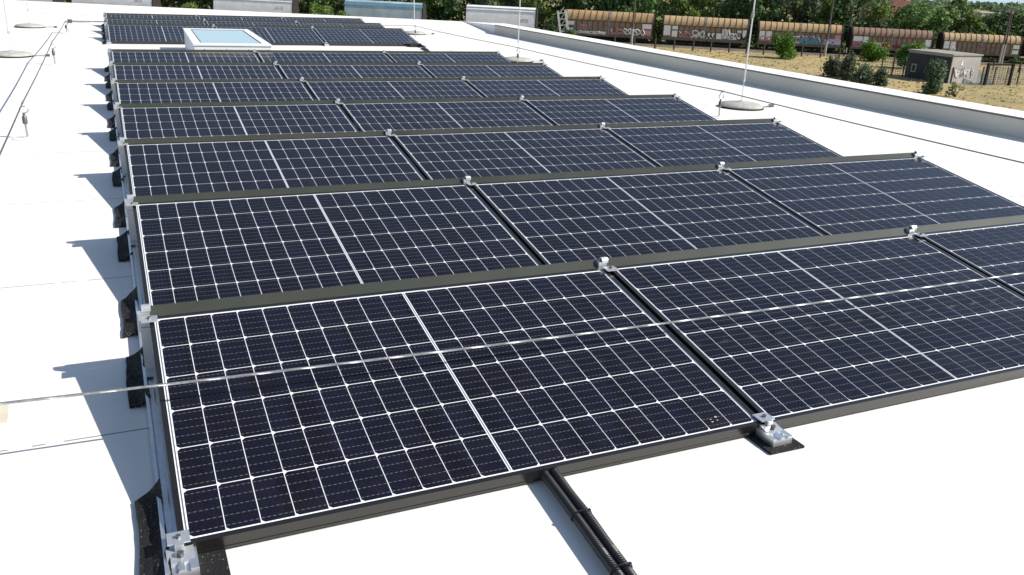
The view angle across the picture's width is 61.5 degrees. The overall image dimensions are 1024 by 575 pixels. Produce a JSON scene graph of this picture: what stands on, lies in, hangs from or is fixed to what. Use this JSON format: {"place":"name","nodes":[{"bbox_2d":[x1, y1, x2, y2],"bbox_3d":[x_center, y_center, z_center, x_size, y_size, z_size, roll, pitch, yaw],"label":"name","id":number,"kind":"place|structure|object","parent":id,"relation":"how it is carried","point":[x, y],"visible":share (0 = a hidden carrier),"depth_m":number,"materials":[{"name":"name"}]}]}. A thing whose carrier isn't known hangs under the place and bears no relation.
{"place":"outdoors","nodes":[
{"label":"outdoors","id":0,"kind":"place"},
{"bbox_2d":[169,0,1023,110],"bbox_3d":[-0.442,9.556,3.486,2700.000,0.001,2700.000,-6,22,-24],"label":"ground","id":1,"kind":"structure","parent":0,"point":[983,91],"depth_m":114.75,"materials":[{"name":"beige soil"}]},
{"bbox_2d":[427,0,463,20],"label":"broadleaf tree","id":2,"kind":"object","parent":1,"relation":"on","point":[447,11],"visible":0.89,"depth_m":153.57,"materials":[{"name":"green plant"}]},
{"bbox_2d":[0,0,1023,574],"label":"flat roof building","id":3,"kind":"structure","parent":1,"relation":"on","point":[930,486],"depth_m":2.52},
{"bbox_2d":[0,0,49,57],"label":"lightning rod","id":4,"kind":"object","parent":3,"relation":"on","point":[13,54],"visible":0.99,"depth_m":10.97,"materials":[{"name":"grey concrete"}]},
{"bbox_2d":[12,101,42,140],"bbox_3d":[-3.525,-1.214,6.233,0.200,0.266,0.200,-6,22,-24],"label":"lifeline post","id":5,"kind":"object","parent":3,"relation":"on","point":[27,137],"visible":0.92,"depth_m":6.23,"materials":[{"name":"white metal"}]},
{"bbox_2d":[103,12,110,43],"bbox_3d":[-7.010,-4.519,14.879,0.070,0.256,4.233,-6,22,-24],"label":"mounting rail","id":6,"kind":"object","parent":3,"relation":"on","point":[106,33],"visible":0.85,"depth_m":13.97,"materials":[{"name":"metal"}]},
{"bbox_2d":[105,13,359,19],"bbox_3d":[-5.511,-5.415,17.487,5.005,0.203,0.056,-6,22,-24],"label":"wind deflector","id":7,"kind":"object","parent":6,"relation":"attached to","point":[230,16],"visible":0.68,"depth_m":17.34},
{"bbox_2d":[106,18,378,23],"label":"wind deflector","id":8,"kind":"object","parent":6,"relation":"attached to","point":[239,20],"visible":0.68,"depth_m":16.13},
{"bbox_2d":[107,23,400,29],"bbox_3d":[-4.316,-4.457,15.012,5.005,0.203,0.056,-6,22,-24],"label":"wind deflector","id":9,"kind":"object","parent":6,"relation":"attached to","point":[251,26],"visible":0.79,"depth_m":14.86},
{"bbox_2d":[114,201,126,227],"bbox_3d":[-2.028,-0.393,4.464,0.066,0.065,0.378,-6,22,-24],"label":"rubber mat","id":10,"kind":"object","parent":3,"relation":"on","point":[120,218],"visible":0.86,"depth_m":4.46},
{"bbox_2d":[116,230,132,261],"bbox_3d":[-1.796,-0.198,3.986,0.065,0.046,0.378,-6,22,-24],"label":"rubber mat","id":11,"kind":"object","parent":3,"relation":"on","point":[123,254],"visible":0.91,"depth_m":3.98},
{"bbox_2d":[121,286,138,337],"bbox_3d":[-1.431,0.086,3.226,0.066,0.066,0.378,-6,22,-24],"label":"rubber mat","id":12,"kind":"object","parent":3,"relation":"on","point":[128,311],"visible":0.84,"depth_m":3.24,"materials":[{"name":"rubber"}]},
{"bbox_2d":[126,346,150,407],"bbox_3d":[-1.199,0.279,2.748,0.066,0.051,0.378,-6,22,-24],"label":"rubber mat","id":13,"kind":"object","parent":3,"relation":"on","point":[135,378],"visible":0.88,"depth_m":2.75,"materials":[{"name":"rubber"}]},
{"bbox_2d":[105,14,197,18],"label":"solar panel","id":14,"kind":"object","parent":3,"relation":"on","point":[147,16],"visible":0.34,"depth_m":16.65,"materials":[{"name":"blue"}]},
{"bbox_2d":[134,478,171,574],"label":"rubber mat","id":15,"kind":"object","parent":3,"relation":"on","point":[150,541],"visible":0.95,"depth_m":2.01,"materials":[{"name":"rubber"}]},
{"bbox_2d":[107,48,199,574],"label":"mounting rail","id":16,"kind":"object","parent":3,"relation":"on","point":[183,558],"visible":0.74,"depth_m":2.53,"materials":[{"name":"metal"}]},
{"bbox_2d":[111,49,496,53],"bbox_3d":[-2.470,-2.977,11.191,5.005,0.203,0.056,-6,22,-24],"label":"wind deflector","id":17,"kind":"object","parent":16,"relation":"attached to","point":[151,50],"visible":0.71,"depth_m":10.99,"materials":[{"name":"metal"}]},
{"bbox_2d":[113,62,542,65],"bbox_3d":[-1.872,-2.498,9.953,5.005,0.203,0.056,-6,22,-24],"label":"wind deflector","id":18,"kind":"object","parent":16,"relation":"attached to","point":[271,63],"visible":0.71,"depth_m":9.74,"materials":[{"name":"metal"}]},
{"bbox_2d":[133,184,541,305],"bbox_3d":[-0.791,-0.213,3.897,1.654,0.037,1.005,-6,32,-24],"label":"solar panel","id":19,"kind":"object","parent":16,"relation":"on","point":[201,249],"visible":0.84,"depth_m":3.85,"materials":[{"name":"black"}]},
{"bbox_2d":[115,76,599,82],"bbox_3d":[-1.275,-2.019,8.716,5.005,0.203,0.056,-6,22,-24],"label":"wind deflector","id":20,"kind":"object","parent":16,"relation":"attached to","point":[323,79],"visible":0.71,"depth_m":8.52,"materials":[{"name":"metal"}]},
{"bbox_2d":[119,94,673,106],"bbox_3d":[-0.677,-1.540,7.478,5.005,0.203,0.056,-6,22,-24],"label":"wind deflector","id":21,"kind":"object","parent":16,"relation":"attached to","point":[356,101],"visible":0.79,"depth_m":7.23,"materials":[{"name":"metal"}]},
{"bbox_2d":[124,118,772,143],"bbox_3d":[-0.080,-1.061,6.241,5.005,0.203,0.056,-6,22,-24],"label":"wind deflector","id":22,"kind":"object","parent":16,"relation":"attached to","point":[267,136],"visible":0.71,"depth_m":5.96,"materials":[{"name":"metal"}]},
{"bbox_2d":[133,152,913,202],"bbox_3d":[0.518,-0.581,5.004,5.005,0.203,0.056,-6,22,-24],"label":"wind deflector","id":23,"kind":"object","parent":16,"relation":"attached to","point":[228,194],"visible":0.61,"depth_m":4.69,"materials":[{"name":"metal"}]},
{"bbox_2d":[149,215,1023,315],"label":"wind deflector","id":24,"kind":"object","parent":16,"relation":"attached to","point":[234,302],"visible":0.33,"depth_m":3.27,"materials":[{"name":"metal"}]},
{"bbox_2d":[106,19,205,24],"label":"solar panel","id":25,"kind":"object","parent":3,"relation":"on","point":[156,21],"visible":0.23,"depth_m":15.41,"materials":[{"name":"blue"}]},
{"bbox_2d":[107,25,214,43],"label":"solar panel","id":26,"kind":"object","parent":3,"relation":"on","point":[138,34],"visible":0.77,"depth_m":13.74,"materials":[{"name":"blue"}]},
{"bbox_2d":[111,51,260,61],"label":"solar panel","id":27,"kind":"object","parent":3,"relation":"on","point":[122,56],"visible":0.44,"depth_m":10.28,"materials":[{"name":"blue"}]},
{"bbox_2d":[112,65,283,79],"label":"solar panel","id":28,"kind":"object","parent":3,"relation":"on","point":[124,72],"visible":0.51,"depth_m":9.02,"materials":[{"name":"blue"}]},
{"bbox_2d":[197,549,230,574],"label":"rubber mat","id":29,"kind":"object","parent":3,"relation":"on","point":[213,562],"depth_m":1.93,"materials":[{"name":"rubber"}]},
{"bbox_2d":[115,81,314,103],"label":"solar panel","id":30,"kind":"object","parent":3,"relation":"on","point":[155,92],"visible":0.52,"depth_m":7.74,"materials":[{"name":"blue"}]},
{"bbox_2d":[183,28,271,49],"bbox_3d":[-3.993,-3.339,11.949,0.940,0.300,2.740,-6,22,-22],"label":"skylight","id":31,"kind":"object","parent":3,"relation":"on","point":[216,39],"visible":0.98,"depth_m":11.41,"materials":[{"name":"white paint"}]},
{"bbox_2d":[118,103,358,138],"bbox_3d":[-1.987,-1.171,6.372,1.654,0.037,1.005,-7,32,-24],"label":"solar panel","id":32,"kind":"object","parent":3,"relation":"on","point":[177,121],"visible":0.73,"depth_m":6.46,"materials":[{"name":"blue"}]},
{"bbox_2d":[198,16,283,20],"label":"solar panel","id":33,"kind":"object","parent":3,"relation":"on","point":[239,18],"visible":0.31,"depth_m":17.33,"materials":[{"name":"blue"}]},
{"bbox_2d":[206,21,298,26],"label":"solar panel","id":34,"kind":"object","parent":3,"relation":"on","point":[236,23],"visible":0.24,"depth_m":16.04,"materials":[{"name":"blue"}]},
{"bbox_2d":[215,27,323,44],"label":"solar panel","id":35,"kind":"object","parent":3,"relation":"on","point":[289,36],"visible":0.68,"depth_m":14.65,"materials":[{"name":"blue"}]},
{"bbox_2d":[124,135,425,195],"bbox_3d":[-1.389,-0.691,5.134,1.654,0.036,1.005,-6,32,-24],"label":"solar panel","id":36,"kind":"object","parent":3,"relation":"on","point":[186,167],"visible":0.78,"depth_m":5.17,"materials":[{"name":"black"}]},
{"bbox_2d":[283,18,364,22],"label":"solar panel","id":37,"kind":"object","parent":3,"relation":"on","point":[323,20],"visible":0.28,"depth_m":17.98,"materials":[{"name":"blue"}]},
{"bbox_2d":[257,52,392,61],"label":"solar panel","id":38,"kind":"object","parent":3,"relation":"on","point":[314,57],"visible":0.45,"depth_m":10.95,"materials":[{"name":"blue"}]},
{"bbox_2d":[297,23,384,27],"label":"solar panel","id":39,"kind":"object","parent":3,"relation":"on","point":[326,25],"visible":0.27,"depth_m":16.73,"materials":[{"name":"blue"}]},
{"bbox_2d":[277,65,432,77],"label":"solar panel","id":40,"kind":"object","parent":3,"relation":"on","point":[354,71],"visible":0.54,"depth_m":9.68,"materials":[{"name":"blue"}]},
{"bbox_2d":[313,28,417,45],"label":"solar panel","id":41,"kind":"object","parent":3,"relation":"on","point":[370,37],"visible":0.99,"depth_m":15.17,"materials":[{"name":"blue"}]},
{"bbox_2d":[304,80,484,99],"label":"solar panel","id":42,"kind":"object","parent":3,"relation":"on","point":[364,90],"visible":0.63,"depth_m":8.41,"materials":[{"name":"blue"}]},
{"bbox_2d":[340,100,553,131],"bbox_3d":[-0.463,-1.345,7.040,1.654,0.037,1.005,-6,32,-24],"label":"solar panel","id":43,"kind":"object","parent":3,"relation":"on","point":[385,116],"visible":0.69,"depth_m":7.13,"materials":[{"name":"blue"}]},
{"bbox_2d":[386,53,511,62],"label":"solar panel","id":44,"kind":"object","parent":3,"relation":"on","point":[454,57],"visible":0.44,"depth_m":11.62,"materials":[{"name":"blue"}]},
{"bbox_2d":[149,268,763,553],"bbox_3d":[-0.194,0.266,2.660,1.654,0.037,1.005,-6,32,-24],"label":"solar panel","id":45,"kind":"object","parent":3,"relation":"on","point":[254,458],"visible":0.98,"depth_m":2.52,"materials":[{"name":"black"}]},
{"bbox_2d":[421,65,562,77],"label":"solar panel","id":46,"kind":"object","parent":3,"relation":"on","point":[434,71],"visible":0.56,"depth_m":10.35,"materials":[{"name":"blue"}]},
{"bbox_2d":[253,49,792,446],"bbox_3d":[-1.258,-1.296,6.772,0.070,0.256,10.054,-6,22,-24],"label":"mounting rail","id":47,"kind":"object","parent":3,"relation":"on","point":[769,431],"visible":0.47,"depth_m":2.58,"materials":[{"name":"metal"}]},
{"bbox_2d":[392,128,657,179],"bbox_3d":[0.135,-0.865,5.803,1.654,0.036,1.005,-7,32,-24],"label":"solar panel","id":48,"kind":"object","parent":3,"relation":"on","point":[432,156],"visible":0.77,"depth_m":5.84,"materials":[{"name":"blue"}]},
{"bbox_2d":[465,79,627,96],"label":"solar panel","id":49,"kind":"object","parent":3,"relation":"on","point":[542,87],"visible":0.56,"depth_m":9.08,"materials":[{"name":"blue"}]},
{"bbox_2d":[541,471,624,574],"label":"corrugated conduit","id":50,"kind":"object","parent":3,"relation":"on","point":[588,533],"visible":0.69,"depth_m":2.08,"materials":[{"name":"black plastic"}]},
{"bbox_2d":[550,468,636,574],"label":"corrugated conduit","id":51,"kind":"object","parent":3,"relation":"on","point":[598,530],"visible":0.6,"depth_m":2.09,"materials":[{"name":"black plastic"}]},
{"bbox_2d":[524,97,716,124],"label":"solar panel","id":52,"kind":"object","parent":3,"relation":"on","point":[605,110],"visible":0.69,"depth_m":7.81,"materials":[{"name":"blue"}]},
{"bbox_2d":[471,169,825,264],"bbox_3d":[0.733,-0.386,4.566,1.654,0.036,1.005,-6,32,-24],"label":"solar panel","id":53,"kind":"object","parent":3,"relation":"on","point":[558,220],"visible":0.89,"depth_m":4.53,"materials":[{"name":"black"}]},
{"bbox_2d":[382,50,927,236],"bbox_3d":[0.266,-1.469,7.441,0.070,0.256,10.054,-6,22,-24],"label":"mounting rail","id":54,"kind":"object","parent":3,"relation":"on","point":[910,229],"visible":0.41,"depth_m":5.27,"materials":[{"name":"metal"}]},
{"bbox_2d":[711,90,728,118],"bbox_3d":[2.108,-1.857,8.704,0.200,0.270,0.200,-6,22,-24],"label":"lifeline post","id":55,"kind":"object","parent":3,"relation":"on","point":[718,116],"visible":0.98,"depth_m":8.70,"materials":[{"name":"white metal"}]},
{"bbox_2d":[416,26,1023,163],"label":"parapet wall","id":56,"kind":"structure","parent":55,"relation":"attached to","point":[770,103],"depth_m":7.81,"materials":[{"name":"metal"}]},
{"bbox_2d":[606,122,841,166],"bbox_3d":[1.659,-1.038,6.472,1.654,0.036,1.005,-6,32,-24],"label":"solar panel","id":57,"kind":"object","parent":3,"relation":"on","point":[670,145],"visible":0.71,"depth_m":6.52,"materials":[{"name":"blue"}]},
{"bbox_2d":[721,0,773,110],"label":"lightning rod","id":58,"kind":"object","parent":3,"relation":"on","point":[741,105],"visible":0.93,"depth_m":9.35,"materials":[{"name":"grey concrete"}]},
{"bbox_2d":[746,434,804,454],"bbox_3d":[0.731,0.415,2.685,0.124,0.007,0.383,-6,22,-24],"label":"rubber mat","id":59,"kind":"object","parent":3,"relation":"on","point":[794,444],"visible":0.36,"depth_m":2.54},
{"bbox_2d":[609,234,1023,427],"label":"solar panel","id":60,"kind":"object","parent":3,"relation":"on","point":[791,366],"visible":0.97,"depth_m":3.20,"materials":[{"name":"black"}]},
{"bbox_2d":[725,157,1023,234],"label":"solar panel","id":61,"kind":"object","parent":3,"relation":"on","point":[834,198],"visible":0.89,"depth_m":5.20,"materials":[{"name":"black"}]},
{"bbox_2d":[918,222,1023,296],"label":"solar panel","id":62,"kind":"object","parent":3,"relation":"on","point":[993,250],"visible":0.88,"depth_m":3.98,"materials":[{"name":"blue"}]},
{"bbox_2d":[514,0,558,30],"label":"broadleaf tree","id":63,"kind":"object","parent":1,"relation":"on","point":[547,11],"visible":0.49,"depth_m":149.95,"materials":[{"name":"green plant"}]},
{"bbox_2d":[64,0,1023,61],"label":"undergrowth","id":64,"kind":"object","parent":1,"relation":"on","point":[656,35],"visible":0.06,"depth_m":146.43,"materials":[{"name":"green plant"}]},
{"bbox_2d":[543,0,596,30],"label":"broadleaf tree","id":65,"kind":"object","parent":1,"relation":"on","point":[568,4],"visible":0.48,"depth_m":150.67,"materials":[{"name":"green plant"}]},
{"bbox_2d":[171,0,1023,36],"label":"distant wood","id":66,"kind":"object","parent":1,"relation":"on","point":[941,5],"visible":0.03,"depth_m":226.04,"materials":[{"name":"green plant"}]},
{"bbox_2d":[593,0,646,12],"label":"broadleaf tree","id":67,"kind":"object","parent":1,"relation":"on","point":[612,5],"visible":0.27,"depth_m":147.74,"materials":[{"name":"green plant"}]},
{"bbox_2d":[627,0,662,32],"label":"broadleaf tree","id":68,"kind":"object","parent":1,"relation":"on","point":[648,6],"visible":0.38,"depth_m":147.46,"materials":[{"name":"green plant"}]},
{"bbox_2d":[655,0,701,33],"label":"broadleaf tree","id":69,"kind":"object","parent":1,"relation":"on","point":[694,12],"visible":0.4,"depth_m":148.01,"materials":[{"name":"green plant"}]},
{"bbox_2d":[677,0,724,43],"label":"broadleaf tree","id":70,"kind":"object","parent":1,"relation":"on","point":[705,13],"visible":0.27,"depth_m":148.37,"materials":[{"name":"green plant"}]},
{"bbox_2d":[714,0,759,39],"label":"broadleaf tree","id":71,"kind":"object","parent":1,"relation":"on","point":[737,5],"visible":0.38,"depth_m":148.40,"materials":[{"name":"green plant"}]},
{"bbox_2d":[746,0,784,47],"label":"broadleaf tree","id":72,"kind":"object","parent":1,"relation":"on","point":[771,14],"visible":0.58,"depth_m":145.00,"materials":[{"name":"green plant"}]},
{"bbox_2d":[770,30,797,59],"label":"bush","id":73,"kind":"object","parent":1,"relation":"on","point":[785,50],"visible":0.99,"depth_m":127.28,"materials":[{"name":"green plant"}]},
{"bbox_2d":[769,0,823,23],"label":"broadleaf tree","id":74,"kind":"object","parent":1,"relation":"on","point":[801,17],"visible":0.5,"depth_m":146.76,"materials":[{"name":"green plant"}]},
{"bbox_2d":[793,0,845,24],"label":"broadleaf tree","id":75,"kind":"object","parent":1,"relation":"on","point":[827,5],"visible":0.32,"depth_m":146.74,"materials":[{"name":"green plant"}]},
{"bbox_2d":[618,42,1023,66],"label":"track bed","id":76,"kind":"object","parent":1,"relation":"on","point":[743,50],"visible":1,"depth_m":139.35,"materials":[{"name":"gravel"}]},
{"bbox_2d":[600,39,1023,62],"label":"rail track","id":77,"kind":"structure","parent":76,"relation":"on","point":[775,49],"depth_m":141.84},
{"bbox_2d":[71,0,161,6],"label":"hood wagon","id":78,"kind":"object","parent":77,"relation":"on","point":[152,3],"visible":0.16,"depth_m":151.34,"materials":[{"name":"grey"}]},
{"bbox_2d":[212,0,298,13],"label":"hood wagon","id":79,"kind":"object","parent":77,"relation":"on","point":[283,6],"visible":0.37,"depth_m":148.41,"materials":[{"name":"grey"}]},
{"bbox_2d":[343,0,426,19],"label":"hood wagon","id":80,"kind":"object","parent":77,"relation":"on","point":[379,9],"visible":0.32,"depth_m":145.80,"materials":[{"name":"blue"}]},
{"bbox_2d":[465,4,537,28],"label":"hood wagon","id":81,"kind":"object","parent":77,"relation":"on","point":[497,14],"visible":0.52,"depth_m":143.52,"materials":[{"name":"grey"}]},
{"bbox_2d":[562,9,655,42],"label":"freight wagon","id":82,"kind":"object","parent":77,"relation":"on","point":[598,24],"visible":0.91,"depth_m":141.66,"materials":[{"name":"brown"}]},
{"bbox_2d":[658,15,749,47],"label":"freight wagon","id":83,"kind":"object","parent":77,"relation":"on","point":[706,30],"visible":1,"depth_m":139.97,"materials":[{"name":"brown"}]},
{"bbox_2d":[752,21,843,52],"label":"freight wagon","id":84,"kind":"object","parent":77,"relation":"on","point":[809,36],"visible":0.83,"depth_m":138.22,"materials":[{"name":"brown"}]},
{"bbox_2d":[935,32,1022,60],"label":"freight wagon","id":85,"kind":"object","parent":77,"relation":"on","point":[987,45],"visible":0.91,"depth_m":135.24,"materials":[{"name":"metal"}]},
{"bbox_2d":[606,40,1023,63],"bbox_3d":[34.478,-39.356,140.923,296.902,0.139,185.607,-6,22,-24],"label":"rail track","id":86,"kind":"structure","parent":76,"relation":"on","point":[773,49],"depth_m":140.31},
{"bbox_2d":[844,26,934,52],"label":"freight wagon","id":87,"kind":"object","parent":86,"relation":"on","point":[891,40],"visible":0.71,"depth_m":136.73,"materials":[{"name":"brown"}]},
{"bbox_2d":[818,55,840,77],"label":"bush","id":88,"kind":"object","parent":1,"relation":"on","point":[830,67],"visible":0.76,"depth_m":104.77,"materials":[{"name":"green plant"}]},
{"bbox_2d":[835,51,859,80],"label":"bush","id":89,"kind":"object","parent":1,"relation":"on","point":[846,67],"visible":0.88,"depth_m":101.57,"materials":[{"name":"green plant"}]},
{"bbox_2d":[821,0,883,51],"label":"broadleaf tree","id":90,"kind":"object","parent":1,"relation":"on","point":[842,6],"visible":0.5,"depth_m":145.31,"materials":[{"name":"green plant"}]},
{"bbox_2d":[845,61,876,84],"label":"bush","id":91,"kind":"object","parent":1,"relation":"on","point":[864,74],"visible":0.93,"depth_m":99.02,"materials":[{"name":"green plant"}]},
{"bbox_2d":[858,40,888,61],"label":"bush","id":92,"kind":"object","parent":1,"relation":"on","point":[869,53],"visible":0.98,"depth_m":129.99,"materials":[{"name":"green plant"}]},
{"bbox_2d":[873,66,888,85],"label":"bush","id":93,"kind":"object","parent":1,"relation":"on","point":[880,78],"visible":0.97,"depth_m":97.71,"materials":[{"name":"green plant"}]},
{"bbox_2d":[862,0,900,28],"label":"broadleaf tree","id":94,"kind":"object","parent":1,"relation":"on","point":[881,12],"visible":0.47,"depth_m":143.82,"materials":[{"name":"green plant"}]},
{"bbox_2d":[893,40,925,66],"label":"bush","id":95,"kind":"object","parent":1,"relation":"on","point":[904,53],"visible":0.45,"depth_m":120.53,"materials":[{"name":"green plant"}]},
{"bbox_2d":[889,3,934,31],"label":"broadleaf tree","id":96,"kind":"object","parent":1,"relation":"on","point":[912,17],"visible":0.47,"depth_m":142.51,"materials":[{"name":"green plant"}]},
{"bbox_2d":[921,58,947,93],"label":"bush","id":97,"kind":"object","parent":1,"relation":"on","point":[936,73],"visible":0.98,"depth_m":91.43,"materials":[{"name":"green plant"}]},
{"bbox_2d":[909,3,960,48],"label":"broadleaf tree","id":98,"kind":"object","parent":1,"relation":"on","point":[937,19],"visible":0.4,"depth_m":143.52,"materials":[{"name":"green plant"}]},
{"bbox_2d":[850,0,1023,12],"bbox_3d":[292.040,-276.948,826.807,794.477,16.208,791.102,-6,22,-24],"label":"horizon wood","id":99,"kind":"object","parent":1,"relation":"on","point":[988,6],"visible":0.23,"depth_m":616.69,"materials":[{"name":"green plant"}]},
{"bbox_2d":[904,49,983,82],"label":"trackside hut","id":100,"kind":"object","parent":1,"relation":"on","point":[962,67],"visible":0.85,"depth_m":105.05,"materials":[{"name":"concrete"}]},
{"bbox_2d":[937,0,975,33],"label":"broadleaf tree","id":101,"kind":"object","parent":1,"relation":"on","point":[964,7],"visible":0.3,"depth_m":147.08,"materials":[{"name":"green plant"}]},
{"bbox_2d":[950,10,996,34],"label":"broadleaf tree","id":102,"kind":"object","parent":1,"relation":"on","point":[973,19],"visible":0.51,"depth_m":144.42,"materials":[{"name":"green plant"}]},
{"bbox_2d":[983,63,1014,85],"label":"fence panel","id":103,"kind":"object","parent":1,"relation":"on","point":[987,71],"visible":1,"depth_m":103.79,"materials":[{"name":"grey"}]},
{"bbox_2d":[974,9,1023,59],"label":"broadleaf tree","id":104,"kind":"object","parent":1,"relation":"on","point":[996,22],"visible":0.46,"depth_m":144.34,"materials":[{"name":"green plant"}]},
{"bbox_2d":[980,66,1023,84],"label":"fence","id":105,"kind":"object","parent":1,"relation":"on","point":[1007,74],"visible":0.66,"depth_m":105.34,"materials":[{"name":"grey"}]},
{"bbox_3d":[-1.518,0.413,2.081,0.200,0.230,0.200,-6,22,-24],"label":"lifeline post","id":106,"kind":"object","parent":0,"visible":0},
{"bbox_2d":[0,272,1023,404],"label":"lifeline rope","id":107,"kind":"object","parent":106,"relation":"attached to","point":[286,370],"visible":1,"depth_m":2.62,"materials":[{"name":"metal"}]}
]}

